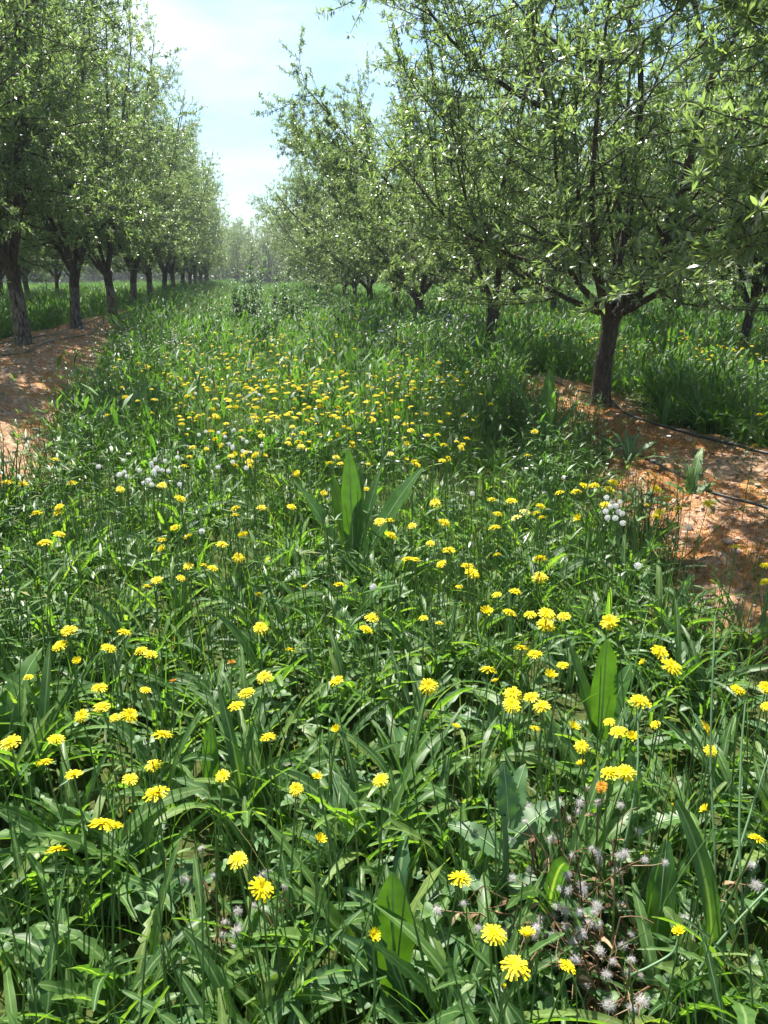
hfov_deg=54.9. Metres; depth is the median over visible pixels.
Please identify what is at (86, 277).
wood
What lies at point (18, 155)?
almond tree
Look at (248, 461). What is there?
yellow flower
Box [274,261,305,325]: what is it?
tall weed
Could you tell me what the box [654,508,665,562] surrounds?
yellow flower
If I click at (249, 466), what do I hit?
yellow flower
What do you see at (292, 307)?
tall weed
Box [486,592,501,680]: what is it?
yellow flower
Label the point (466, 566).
yellow flower
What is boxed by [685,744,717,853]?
yellow flower
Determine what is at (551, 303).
almond tree
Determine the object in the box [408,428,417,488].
yellow flower
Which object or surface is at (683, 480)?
bank weeds
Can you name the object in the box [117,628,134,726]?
yellow flower
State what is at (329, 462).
yellow flower
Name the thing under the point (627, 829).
bare stalk
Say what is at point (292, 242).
almond tree
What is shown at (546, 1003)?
clover
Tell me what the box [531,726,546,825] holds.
yellow flower
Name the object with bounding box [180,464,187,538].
yellow flower
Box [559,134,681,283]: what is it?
almond tree
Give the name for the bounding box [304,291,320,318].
tall weed
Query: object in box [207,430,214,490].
yellow flower
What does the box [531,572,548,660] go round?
yellow flower
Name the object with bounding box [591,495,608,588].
dandelion clock
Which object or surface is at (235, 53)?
sky
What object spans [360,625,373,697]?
yellow flower
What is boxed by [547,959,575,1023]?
yellow flower
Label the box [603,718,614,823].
yellow flower
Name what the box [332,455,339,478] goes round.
yellow flower
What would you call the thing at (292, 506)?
yellow flower
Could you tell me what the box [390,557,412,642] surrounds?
yellow flower
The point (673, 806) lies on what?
yellow flower
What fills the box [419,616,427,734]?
yellow flower
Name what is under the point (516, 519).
yellow flower
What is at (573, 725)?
yellow flower
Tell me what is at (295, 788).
yellow flower
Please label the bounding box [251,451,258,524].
yellow flower
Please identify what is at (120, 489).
yellow flower
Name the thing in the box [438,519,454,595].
yellow flower
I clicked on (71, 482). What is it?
yellow flower
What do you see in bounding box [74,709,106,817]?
yellow flower
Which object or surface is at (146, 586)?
yellow flower
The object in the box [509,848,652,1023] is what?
withered groundsel
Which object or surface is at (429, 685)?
yellow flower
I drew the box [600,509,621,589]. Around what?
dandelion clock
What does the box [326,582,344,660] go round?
yellow flower
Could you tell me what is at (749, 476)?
yellow flower
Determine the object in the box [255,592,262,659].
yellow flower
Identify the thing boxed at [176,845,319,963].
withered groundsel
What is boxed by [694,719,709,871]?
yellow flower
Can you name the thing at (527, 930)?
yellow flower
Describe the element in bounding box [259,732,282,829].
yellow flower
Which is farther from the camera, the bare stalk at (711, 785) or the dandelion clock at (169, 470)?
the dandelion clock at (169, 470)
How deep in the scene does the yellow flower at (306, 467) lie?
4.57 m
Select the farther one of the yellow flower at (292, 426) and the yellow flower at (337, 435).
the yellow flower at (292, 426)
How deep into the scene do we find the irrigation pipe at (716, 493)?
4.46 m
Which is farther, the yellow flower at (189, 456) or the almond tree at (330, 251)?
the almond tree at (330, 251)
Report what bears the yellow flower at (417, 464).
on the ground at (678, 719)
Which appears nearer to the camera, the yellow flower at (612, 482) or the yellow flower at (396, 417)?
the yellow flower at (612, 482)
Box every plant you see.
[0,648,96,793]
[115,378,172,433]
[141,721,276,818]
[285,450,422,584]
[335,346,374,386]
[335,872,449,999]
[441,355,495,396]
[511,368,576,455]
[538,641,691,757]
[558,839,734,970]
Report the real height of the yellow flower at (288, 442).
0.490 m
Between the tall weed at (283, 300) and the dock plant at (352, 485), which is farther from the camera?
the tall weed at (283, 300)
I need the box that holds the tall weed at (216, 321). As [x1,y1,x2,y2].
[197,291,221,346]
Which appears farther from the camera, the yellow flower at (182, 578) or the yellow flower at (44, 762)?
the yellow flower at (182, 578)
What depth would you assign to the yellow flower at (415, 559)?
3.06 m
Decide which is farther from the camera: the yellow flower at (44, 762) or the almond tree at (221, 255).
the almond tree at (221, 255)
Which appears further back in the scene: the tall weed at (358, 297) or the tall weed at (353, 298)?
the tall weed at (358, 297)
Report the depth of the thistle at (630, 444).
5.36 m
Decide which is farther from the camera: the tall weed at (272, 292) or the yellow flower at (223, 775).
the tall weed at (272, 292)
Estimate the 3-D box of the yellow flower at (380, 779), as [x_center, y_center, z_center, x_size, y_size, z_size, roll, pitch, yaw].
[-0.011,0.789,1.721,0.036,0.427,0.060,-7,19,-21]
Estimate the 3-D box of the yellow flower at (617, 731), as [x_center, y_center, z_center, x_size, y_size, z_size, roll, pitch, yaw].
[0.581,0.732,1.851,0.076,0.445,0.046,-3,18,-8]
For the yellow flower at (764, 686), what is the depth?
2.00 m
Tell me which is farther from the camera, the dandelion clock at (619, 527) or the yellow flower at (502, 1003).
the dandelion clock at (619, 527)
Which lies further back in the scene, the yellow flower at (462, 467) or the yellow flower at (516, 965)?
the yellow flower at (462, 467)
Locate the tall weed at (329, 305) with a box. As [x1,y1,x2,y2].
[322,286,337,317]
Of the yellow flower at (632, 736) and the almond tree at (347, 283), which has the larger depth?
the almond tree at (347, 283)
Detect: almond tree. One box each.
[0,0,142,282]
[0,0,161,345]
[0,0,173,328]
[0,166,55,301]
[1,0,199,317]
[18,194,87,298]
[30,145,82,293]
[31,261,51,283]
[32,46,206,299]
[41,245,105,278]
[46,0,199,308]
[69,106,218,291]
[84,249,116,281]
[87,69,210,290]
[96,248,140,279]
[136,122,222,288]
[163,153,231,284]
[165,132,223,286]
[189,153,227,283]
[193,175,229,281]
[195,182,234,280]
[196,226,230,281]
[209,208,241,279]
[217,220,271,284]
[221,215,281,278]
[228,210,266,283]
[242,223,283,282]
[246,160,378,295]
[250,0,755,355]
[250,183,346,291]
[254,108,495,300]
[257,206,310,286]
[265,235,297,281]
[266,187,327,287]
[267,229,307,283]
[269,105,432,295]
[269,204,318,289]
[270,68,548,319]
[271,170,408,296]
[273,42,508,310]
[314,0,767,407]
[382,147,497,301]
[405,248,453,294]
[406,124,505,294]
[463,145,608,291]
[469,0,767,327]
[469,102,696,311]
[535,142,649,295]
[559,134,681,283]
[564,27,767,316]
[599,81,763,309]
[605,0,767,354]
[692,156,767,292]
[695,7,767,305]
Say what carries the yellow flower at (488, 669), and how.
on the ground at (678, 719)
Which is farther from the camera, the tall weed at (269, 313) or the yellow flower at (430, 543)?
the tall weed at (269, 313)
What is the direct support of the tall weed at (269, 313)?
on the ground at (678, 719)
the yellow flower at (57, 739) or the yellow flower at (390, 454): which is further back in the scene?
the yellow flower at (390, 454)
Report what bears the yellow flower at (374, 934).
on the ground at (678, 719)
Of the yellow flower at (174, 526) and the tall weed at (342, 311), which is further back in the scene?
the tall weed at (342, 311)
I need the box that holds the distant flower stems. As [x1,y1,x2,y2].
[50,290,766,463]
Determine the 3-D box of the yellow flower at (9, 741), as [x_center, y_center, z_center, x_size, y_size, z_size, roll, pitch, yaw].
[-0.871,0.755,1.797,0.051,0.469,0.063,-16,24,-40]
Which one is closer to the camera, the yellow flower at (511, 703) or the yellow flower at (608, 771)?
the yellow flower at (608, 771)
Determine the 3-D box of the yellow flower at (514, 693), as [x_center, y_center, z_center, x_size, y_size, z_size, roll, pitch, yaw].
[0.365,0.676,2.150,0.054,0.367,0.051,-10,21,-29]
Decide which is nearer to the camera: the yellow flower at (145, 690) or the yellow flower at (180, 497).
the yellow flower at (145, 690)
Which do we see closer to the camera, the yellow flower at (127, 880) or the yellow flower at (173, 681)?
the yellow flower at (127, 880)
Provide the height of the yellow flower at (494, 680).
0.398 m
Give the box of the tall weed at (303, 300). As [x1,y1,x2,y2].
[301,260,330,314]
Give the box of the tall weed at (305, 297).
[293,279,313,315]
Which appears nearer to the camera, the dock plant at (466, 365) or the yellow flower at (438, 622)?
the yellow flower at (438, 622)
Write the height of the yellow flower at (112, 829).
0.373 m
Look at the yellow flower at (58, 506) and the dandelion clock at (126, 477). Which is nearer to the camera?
the yellow flower at (58, 506)
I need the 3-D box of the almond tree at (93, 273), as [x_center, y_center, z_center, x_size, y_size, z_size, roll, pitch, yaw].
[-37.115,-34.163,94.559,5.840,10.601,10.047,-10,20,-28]
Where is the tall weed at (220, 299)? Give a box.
[207,287,228,322]
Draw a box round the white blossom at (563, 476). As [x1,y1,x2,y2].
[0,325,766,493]
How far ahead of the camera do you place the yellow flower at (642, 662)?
2.10 m
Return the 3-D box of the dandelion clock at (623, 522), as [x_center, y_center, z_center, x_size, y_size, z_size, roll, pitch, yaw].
[1.069,0.246,3.378,0.029,0.439,0.027,16,24,41]
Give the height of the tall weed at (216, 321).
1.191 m
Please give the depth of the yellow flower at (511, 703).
2.00 m
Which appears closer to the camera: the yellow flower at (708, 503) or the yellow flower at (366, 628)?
the yellow flower at (366, 628)
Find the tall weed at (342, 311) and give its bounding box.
[332,279,350,328]
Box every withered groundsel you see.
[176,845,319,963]
[431,796,669,976]
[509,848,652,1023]
[544,775,645,912]
[547,838,764,1023]
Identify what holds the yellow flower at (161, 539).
on the ground at (678, 719)
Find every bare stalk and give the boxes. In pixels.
[552,722,566,878]
[615,713,638,898]
[629,938,677,1003]
[670,888,767,1022]
[709,615,716,879]
[720,757,767,916]
[738,703,752,984]
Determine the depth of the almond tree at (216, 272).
96.31 m
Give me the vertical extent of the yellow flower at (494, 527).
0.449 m
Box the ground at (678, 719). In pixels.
[0,279,767,1023]
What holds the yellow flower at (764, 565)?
on the ground at (678, 719)
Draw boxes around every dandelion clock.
[96,464,102,526]
[116,474,126,543]
[125,474,132,530]
[137,468,141,510]
[145,478,149,519]
[147,478,151,538]
[149,482,158,542]
[151,469,155,546]
[154,465,158,508]
[163,459,168,503]
[166,469,172,521]
[175,455,179,513]
[199,529,207,611]
[215,465,220,541]
[230,460,234,505]
[244,466,249,542]
[367,583,376,673]
[468,491,474,533]
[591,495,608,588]
[593,508,608,589]
[597,515,609,582]
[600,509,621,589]
[602,515,618,589]
[607,503,618,573]
[609,499,621,560]
[612,520,625,603]
[614,511,624,559]
[615,562,640,650]
[671,524,690,607]
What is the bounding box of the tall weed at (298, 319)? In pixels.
[274,297,307,339]
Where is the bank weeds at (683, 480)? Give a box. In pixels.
[0,310,767,606]
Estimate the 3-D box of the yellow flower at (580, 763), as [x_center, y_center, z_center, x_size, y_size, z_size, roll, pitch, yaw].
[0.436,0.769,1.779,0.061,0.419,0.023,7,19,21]
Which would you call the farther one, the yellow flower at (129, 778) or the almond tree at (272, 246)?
the almond tree at (272, 246)
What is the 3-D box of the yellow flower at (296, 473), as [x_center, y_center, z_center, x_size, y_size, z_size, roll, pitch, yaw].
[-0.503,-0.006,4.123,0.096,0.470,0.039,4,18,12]
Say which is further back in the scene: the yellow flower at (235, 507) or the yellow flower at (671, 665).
the yellow flower at (235, 507)
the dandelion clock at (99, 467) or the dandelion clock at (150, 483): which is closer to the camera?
the dandelion clock at (150, 483)
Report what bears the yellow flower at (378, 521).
on the ground at (678, 719)
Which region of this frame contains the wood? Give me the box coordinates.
[2,233,750,284]
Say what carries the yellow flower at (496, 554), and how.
on the ground at (678, 719)
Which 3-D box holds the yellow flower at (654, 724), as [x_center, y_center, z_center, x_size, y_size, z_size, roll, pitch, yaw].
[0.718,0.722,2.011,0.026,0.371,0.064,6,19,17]
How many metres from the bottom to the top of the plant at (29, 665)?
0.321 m
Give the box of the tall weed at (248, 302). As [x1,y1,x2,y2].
[223,262,249,318]
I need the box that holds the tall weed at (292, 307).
[269,267,295,323]
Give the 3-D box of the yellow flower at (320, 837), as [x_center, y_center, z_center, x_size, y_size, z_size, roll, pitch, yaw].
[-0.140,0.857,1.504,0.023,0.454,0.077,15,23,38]
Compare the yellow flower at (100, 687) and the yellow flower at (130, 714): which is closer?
the yellow flower at (130, 714)
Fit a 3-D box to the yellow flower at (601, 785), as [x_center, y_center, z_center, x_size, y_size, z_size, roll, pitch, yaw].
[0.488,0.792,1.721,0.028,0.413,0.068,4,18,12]
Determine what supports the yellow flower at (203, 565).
on the ground at (678, 719)
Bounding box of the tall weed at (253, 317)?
[249,291,271,350]
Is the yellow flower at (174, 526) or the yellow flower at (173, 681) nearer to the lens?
the yellow flower at (173, 681)
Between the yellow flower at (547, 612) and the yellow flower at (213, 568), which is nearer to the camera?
the yellow flower at (547, 612)
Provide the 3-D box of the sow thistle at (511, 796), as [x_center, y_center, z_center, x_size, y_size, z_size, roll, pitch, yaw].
[0.295,0.796,1.724,0.296,0.430,0.166,2,18,5]
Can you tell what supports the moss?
on the ground at (678, 719)
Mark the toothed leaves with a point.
(138, 894)
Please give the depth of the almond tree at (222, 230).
53.66 m
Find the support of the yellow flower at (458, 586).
on the ground at (678, 719)
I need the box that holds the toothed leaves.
[0,436,767,1023]
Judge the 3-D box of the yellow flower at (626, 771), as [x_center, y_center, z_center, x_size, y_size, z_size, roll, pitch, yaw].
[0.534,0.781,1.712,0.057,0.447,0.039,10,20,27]
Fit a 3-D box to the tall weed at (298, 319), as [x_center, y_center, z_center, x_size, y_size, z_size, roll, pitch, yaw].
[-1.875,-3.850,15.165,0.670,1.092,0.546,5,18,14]
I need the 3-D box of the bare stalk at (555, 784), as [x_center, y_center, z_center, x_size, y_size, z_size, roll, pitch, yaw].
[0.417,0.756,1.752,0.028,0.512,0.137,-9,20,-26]
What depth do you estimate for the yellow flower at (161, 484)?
4.19 m
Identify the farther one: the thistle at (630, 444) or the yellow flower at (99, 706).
the thistle at (630, 444)
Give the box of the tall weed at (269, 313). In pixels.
[251,276,290,332]
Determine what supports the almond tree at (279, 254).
on the ground at (678, 719)
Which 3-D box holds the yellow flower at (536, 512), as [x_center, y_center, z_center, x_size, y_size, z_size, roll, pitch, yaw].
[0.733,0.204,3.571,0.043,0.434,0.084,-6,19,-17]
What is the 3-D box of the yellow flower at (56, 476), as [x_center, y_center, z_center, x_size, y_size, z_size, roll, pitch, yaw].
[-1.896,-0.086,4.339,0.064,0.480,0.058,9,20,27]
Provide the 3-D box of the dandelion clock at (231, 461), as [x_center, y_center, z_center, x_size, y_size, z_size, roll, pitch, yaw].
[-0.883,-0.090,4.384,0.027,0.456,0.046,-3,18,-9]
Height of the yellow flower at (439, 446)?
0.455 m
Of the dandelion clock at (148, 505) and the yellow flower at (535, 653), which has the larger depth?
the dandelion clock at (148, 505)
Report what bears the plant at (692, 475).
on the ground at (678, 719)
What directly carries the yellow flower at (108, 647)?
on the ground at (678, 719)
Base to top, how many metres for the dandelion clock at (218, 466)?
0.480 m
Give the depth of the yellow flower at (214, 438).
5.24 m
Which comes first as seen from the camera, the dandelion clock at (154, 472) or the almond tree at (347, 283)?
the dandelion clock at (154, 472)
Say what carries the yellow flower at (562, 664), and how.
on the ground at (678, 719)
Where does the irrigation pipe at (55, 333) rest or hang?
on the ground at (678, 719)
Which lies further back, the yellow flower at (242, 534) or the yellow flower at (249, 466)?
the yellow flower at (249, 466)
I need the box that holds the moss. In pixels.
[0,322,767,593]
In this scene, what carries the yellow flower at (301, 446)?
on the ground at (678, 719)
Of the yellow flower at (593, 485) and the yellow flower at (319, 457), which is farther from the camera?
the yellow flower at (319, 457)
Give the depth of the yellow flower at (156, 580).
2.71 m
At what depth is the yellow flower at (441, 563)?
2.78 m
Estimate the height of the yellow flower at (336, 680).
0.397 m
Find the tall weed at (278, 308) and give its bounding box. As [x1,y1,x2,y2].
[267,288,288,324]
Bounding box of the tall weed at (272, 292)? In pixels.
[267,265,295,321]
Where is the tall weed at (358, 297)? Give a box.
[351,279,374,305]
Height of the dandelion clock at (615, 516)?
0.492 m
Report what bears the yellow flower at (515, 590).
on the ground at (678, 719)
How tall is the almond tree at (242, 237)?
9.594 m
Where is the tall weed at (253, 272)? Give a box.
[239,245,273,313]
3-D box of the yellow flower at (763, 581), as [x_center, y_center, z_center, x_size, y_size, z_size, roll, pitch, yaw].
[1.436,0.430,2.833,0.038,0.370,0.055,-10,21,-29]
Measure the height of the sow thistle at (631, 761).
0.393 m
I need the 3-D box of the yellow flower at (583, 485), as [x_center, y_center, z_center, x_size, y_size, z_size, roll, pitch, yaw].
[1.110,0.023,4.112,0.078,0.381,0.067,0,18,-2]
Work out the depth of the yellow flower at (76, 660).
2.18 m
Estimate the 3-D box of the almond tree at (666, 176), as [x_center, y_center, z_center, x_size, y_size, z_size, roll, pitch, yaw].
[9.044,-9.425,22.153,7.048,7.436,4.097,-1,18,-3]
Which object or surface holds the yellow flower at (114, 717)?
on the ground at (678, 719)
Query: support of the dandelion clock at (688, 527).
on the ground at (678, 719)
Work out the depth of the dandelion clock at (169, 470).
4.33 m
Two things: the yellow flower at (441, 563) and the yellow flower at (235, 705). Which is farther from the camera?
the yellow flower at (441, 563)
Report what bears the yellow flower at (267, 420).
on the ground at (678, 719)
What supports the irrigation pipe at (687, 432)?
on the ground at (678, 719)
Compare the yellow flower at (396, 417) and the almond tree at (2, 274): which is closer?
the yellow flower at (396, 417)
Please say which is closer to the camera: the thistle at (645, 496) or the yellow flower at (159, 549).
the yellow flower at (159, 549)
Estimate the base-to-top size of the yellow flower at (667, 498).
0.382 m
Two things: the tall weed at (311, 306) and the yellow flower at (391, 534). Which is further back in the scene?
the tall weed at (311, 306)
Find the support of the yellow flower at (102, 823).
on the ground at (678, 719)
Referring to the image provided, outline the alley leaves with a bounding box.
[0,319,767,486]
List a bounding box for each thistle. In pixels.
[446,762,576,916]
[577,750,687,894]
[601,430,667,464]
[613,488,674,504]
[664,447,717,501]
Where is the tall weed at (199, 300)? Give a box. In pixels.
[182,285,207,312]
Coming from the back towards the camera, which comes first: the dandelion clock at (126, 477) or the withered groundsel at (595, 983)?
the dandelion clock at (126, 477)
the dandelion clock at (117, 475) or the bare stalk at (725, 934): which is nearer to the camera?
the bare stalk at (725, 934)
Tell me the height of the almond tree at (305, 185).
6.963 m
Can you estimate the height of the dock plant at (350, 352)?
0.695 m
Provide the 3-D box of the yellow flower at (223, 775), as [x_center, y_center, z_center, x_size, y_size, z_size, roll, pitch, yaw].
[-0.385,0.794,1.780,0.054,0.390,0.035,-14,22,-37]
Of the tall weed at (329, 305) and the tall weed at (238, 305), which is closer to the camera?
the tall weed at (238, 305)
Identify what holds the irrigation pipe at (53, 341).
on the ground at (678, 719)
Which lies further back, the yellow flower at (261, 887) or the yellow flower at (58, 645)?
the yellow flower at (58, 645)
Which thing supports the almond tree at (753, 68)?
on the ground at (678, 719)
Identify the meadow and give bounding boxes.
[0,307,767,1023]
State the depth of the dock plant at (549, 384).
5.77 m
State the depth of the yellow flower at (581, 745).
1.71 m
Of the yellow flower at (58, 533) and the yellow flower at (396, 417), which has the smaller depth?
the yellow flower at (58, 533)
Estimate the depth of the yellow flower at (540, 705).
2.00 m
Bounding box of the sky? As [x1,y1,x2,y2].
[38,0,767,277]
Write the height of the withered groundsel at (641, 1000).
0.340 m
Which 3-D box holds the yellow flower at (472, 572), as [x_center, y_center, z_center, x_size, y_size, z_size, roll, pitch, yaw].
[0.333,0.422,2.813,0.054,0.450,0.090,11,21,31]
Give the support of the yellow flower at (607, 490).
on the ground at (678, 719)
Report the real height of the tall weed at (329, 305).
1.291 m
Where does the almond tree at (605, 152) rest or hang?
on the ground at (678, 719)
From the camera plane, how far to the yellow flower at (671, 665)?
2.06 m
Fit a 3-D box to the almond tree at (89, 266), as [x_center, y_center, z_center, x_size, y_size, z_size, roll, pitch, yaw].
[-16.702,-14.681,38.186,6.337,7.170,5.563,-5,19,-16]
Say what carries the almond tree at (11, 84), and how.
on the ground at (678, 719)
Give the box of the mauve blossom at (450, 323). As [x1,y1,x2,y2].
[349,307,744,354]
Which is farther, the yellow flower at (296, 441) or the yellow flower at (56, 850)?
the yellow flower at (296, 441)
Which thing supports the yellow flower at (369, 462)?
on the ground at (678, 719)
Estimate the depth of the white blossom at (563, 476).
7.32 m
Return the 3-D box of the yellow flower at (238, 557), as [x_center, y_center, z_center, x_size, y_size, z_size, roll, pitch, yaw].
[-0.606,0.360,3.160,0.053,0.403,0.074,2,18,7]
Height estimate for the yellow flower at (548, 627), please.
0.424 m
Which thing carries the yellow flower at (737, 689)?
on the ground at (678, 719)
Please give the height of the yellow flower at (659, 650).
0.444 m
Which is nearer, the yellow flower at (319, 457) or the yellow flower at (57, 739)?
the yellow flower at (57, 739)
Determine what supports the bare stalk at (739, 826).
on the ground at (678, 719)
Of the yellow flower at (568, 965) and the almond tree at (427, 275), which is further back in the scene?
the almond tree at (427, 275)
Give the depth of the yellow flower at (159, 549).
3.21 m
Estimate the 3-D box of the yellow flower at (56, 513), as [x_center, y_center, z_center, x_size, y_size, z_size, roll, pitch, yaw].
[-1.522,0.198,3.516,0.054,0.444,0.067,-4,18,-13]
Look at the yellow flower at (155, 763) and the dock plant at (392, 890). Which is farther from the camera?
the yellow flower at (155, 763)
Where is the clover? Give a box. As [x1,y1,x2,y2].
[0,351,767,1023]
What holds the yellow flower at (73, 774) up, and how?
on the ground at (678, 719)
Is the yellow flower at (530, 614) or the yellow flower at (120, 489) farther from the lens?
the yellow flower at (120, 489)
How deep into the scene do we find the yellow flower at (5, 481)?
4.08 m
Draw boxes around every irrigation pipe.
[0,311,138,355]
[0,314,107,343]
[555,381,767,454]
[596,432,767,509]
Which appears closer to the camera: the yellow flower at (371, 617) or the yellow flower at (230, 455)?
the yellow flower at (371, 617)
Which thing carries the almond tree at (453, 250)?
on the ground at (678, 719)
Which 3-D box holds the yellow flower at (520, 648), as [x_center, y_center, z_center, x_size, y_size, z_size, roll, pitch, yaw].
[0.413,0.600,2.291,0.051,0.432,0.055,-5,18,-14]
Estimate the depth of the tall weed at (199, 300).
20.99 m
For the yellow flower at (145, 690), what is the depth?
1.99 m
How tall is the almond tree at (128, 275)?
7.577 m
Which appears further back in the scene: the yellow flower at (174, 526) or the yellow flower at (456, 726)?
the yellow flower at (174, 526)
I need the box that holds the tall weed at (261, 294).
[250,275,271,314]
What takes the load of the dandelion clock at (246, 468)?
on the ground at (678, 719)
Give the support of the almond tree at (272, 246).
on the ground at (678, 719)
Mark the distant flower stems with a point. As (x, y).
(269, 407)
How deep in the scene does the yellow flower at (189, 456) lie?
4.58 m
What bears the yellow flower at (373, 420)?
on the ground at (678, 719)
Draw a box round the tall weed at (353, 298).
[341,288,354,318]
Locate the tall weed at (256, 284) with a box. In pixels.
[236,264,279,321]
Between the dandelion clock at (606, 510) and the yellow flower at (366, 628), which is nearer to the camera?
the yellow flower at (366, 628)
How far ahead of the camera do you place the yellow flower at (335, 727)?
1.81 m
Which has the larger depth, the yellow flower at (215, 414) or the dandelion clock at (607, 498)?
the yellow flower at (215, 414)
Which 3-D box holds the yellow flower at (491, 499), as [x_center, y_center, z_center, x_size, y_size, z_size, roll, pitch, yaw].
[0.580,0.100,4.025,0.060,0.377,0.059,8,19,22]
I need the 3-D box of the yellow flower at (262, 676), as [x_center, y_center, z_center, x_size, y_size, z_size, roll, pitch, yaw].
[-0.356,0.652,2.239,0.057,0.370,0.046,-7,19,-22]
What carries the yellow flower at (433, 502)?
on the ground at (678, 719)
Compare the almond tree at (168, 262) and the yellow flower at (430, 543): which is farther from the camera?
the almond tree at (168, 262)
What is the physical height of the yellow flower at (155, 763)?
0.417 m
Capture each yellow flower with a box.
[0,734,49,876]
[1,480,13,534]
[19,481,28,520]
[24,674,53,797]
[31,510,44,598]
[36,539,50,605]
[36,758,72,849]
[45,845,67,977]
[47,734,90,835]
[51,458,63,522]
[51,640,68,767]
[53,510,67,555]
[53,531,78,618]
[54,504,73,586]
[61,625,82,725]
[65,769,94,937]
[67,480,78,529]
[69,656,80,762]
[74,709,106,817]
[87,817,117,948]
[91,683,121,811]
[93,702,136,809]
[101,643,130,774]
[104,822,122,955]
[107,631,125,721]
[109,713,127,843]
[116,486,125,557]
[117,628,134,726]
[120,708,137,834]
[122,773,152,878]
[126,810,135,952]
[134,646,169,758]
[140,687,150,796]
[142,584,150,659]
[142,785,175,948]
[143,650,166,750]
[144,759,162,881]
[151,576,164,686]
[151,730,172,866]
[156,544,164,593]
[157,482,166,515]
[158,538,166,607]
[169,679,174,758]
[170,524,188,607]
[174,495,191,581]
[176,575,191,641]
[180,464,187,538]
[182,561,193,635]
[184,533,190,634]
[186,455,192,499]
[200,563,220,630]
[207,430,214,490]
[208,565,217,658]
[212,413,217,459]
[213,437,224,479]
[215,541,240,628]
[215,769,229,909]
[227,660,234,722]
[227,851,266,1013]
[228,454,238,516]
[228,463,236,526]
[228,701,248,781]
[231,505,240,549]
[232,552,244,628]
[234,513,238,570]
[237,531,247,594]
[238,687,255,796]
[239,436,241,507]
[240,429,244,485]
[243,451,252,514]
[245,459,256,505]
[246,464,253,509]
[248,875,273,1016]
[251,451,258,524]
[253,622,267,754]
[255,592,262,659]
[256,505,266,575]
[257,670,272,750]
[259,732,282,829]
[262,453,273,519]
[265,419,274,464]
[285,441,290,484]
[286,504,296,569]
[286,782,303,926]
[287,470,299,532]
[287,647,306,719]
[290,425,295,481]
[292,433,295,470]
[295,440,305,472]
[297,444,304,499]
[299,431,305,481]
[301,585,314,678]
[305,419,317,471]
[305,447,309,514]
[308,832,327,1007]
[312,771,346,910]
[318,434,320,485]
[320,490,331,552]
[324,724,339,867]
[326,461,331,523]
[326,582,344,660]
[329,676,348,772]
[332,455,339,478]
[333,432,339,471]
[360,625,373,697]
[365,612,379,682]
[366,441,370,492]
[368,927,380,1023]
[371,418,375,470]
[373,518,384,577]
[373,773,387,878]
[383,518,394,569]
[385,531,396,614]
[388,452,392,494]
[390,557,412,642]
[395,416,403,477]
[404,441,413,488]
[404,457,408,504]
[407,522,416,589]
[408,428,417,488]
[411,557,421,622]
[413,462,420,506]
[415,678,438,788]
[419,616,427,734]
[425,540,434,627]
[429,498,440,506]
[434,621,442,708]
[435,433,440,480]
[436,560,446,653]
[438,420,441,479]
[438,459,447,516]
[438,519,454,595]
[440,443,448,498]
[443,547,455,613]
[443,723,459,858]
[445,456,456,514]
[446,870,471,960]
[448,585,462,669]
[456,442,463,501]
[457,445,466,507]
[461,563,474,649]
[465,568,479,659]
[470,605,493,705]
[479,666,495,781]
[481,923,506,1023]
[483,497,494,553]
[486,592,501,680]
[488,525,501,600]
[489,553,499,632]
[492,678,506,764]
[493,512,501,589]
[496,686,521,788]
[497,609,516,692]
[498,983,505,1023]
[500,926,535,1023]
[500,955,530,1023]
[502,697,520,769]
[506,498,516,578]
[508,588,520,666]
[512,515,520,601]
[513,611,536,685]
[514,645,527,740]
[519,692,538,766]
[525,607,555,734]
[528,650,541,741]
[531,429,538,476]
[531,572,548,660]
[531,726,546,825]
[533,511,540,567]
[533,555,546,637]
[533,700,551,793]
[535,669,557,789]
[536,618,554,717]
[537,662,568,792]
[538,503,545,550]
[538,515,545,545]
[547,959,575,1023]
[555,490,563,543]
[557,612,570,719]
[558,721,580,790]
[558,759,585,833]
[565,489,581,532]
[565,513,580,592]
[573,739,588,849]
[579,482,588,521]
[584,483,598,535]
[585,614,619,736]
[591,780,607,882]
[596,764,636,891]
[597,479,619,549]
[599,501,608,555]
[600,766,621,906]
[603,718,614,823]
[606,486,614,534]
[609,726,627,846]
[614,730,636,816]
[619,658,645,801]
[628,694,651,751]
[630,645,668,743]
[637,514,661,585]
[642,504,648,598]
[642,720,660,800]
[652,485,661,537]
[652,658,681,758]
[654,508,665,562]
[659,924,684,1023]
[664,497,670,561]
[665,506,683,575]
[667,803,674,839]
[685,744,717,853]
[685,804,708,961]
[691,500,714,569]
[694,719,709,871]
[718,544,741,639]
[720,833,765,920]
[730,684,744,767]
[735,563,767,658]
[742,443,757,517]
[742,681,767,792]
[759,578,767,663]
[760,702,767,785]
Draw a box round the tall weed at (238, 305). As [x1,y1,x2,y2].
[228,240,268,338]
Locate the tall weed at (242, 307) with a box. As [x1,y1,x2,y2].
[225,275,256,326]
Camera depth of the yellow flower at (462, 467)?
4.92 m
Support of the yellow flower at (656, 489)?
on the ground at (678, 719)

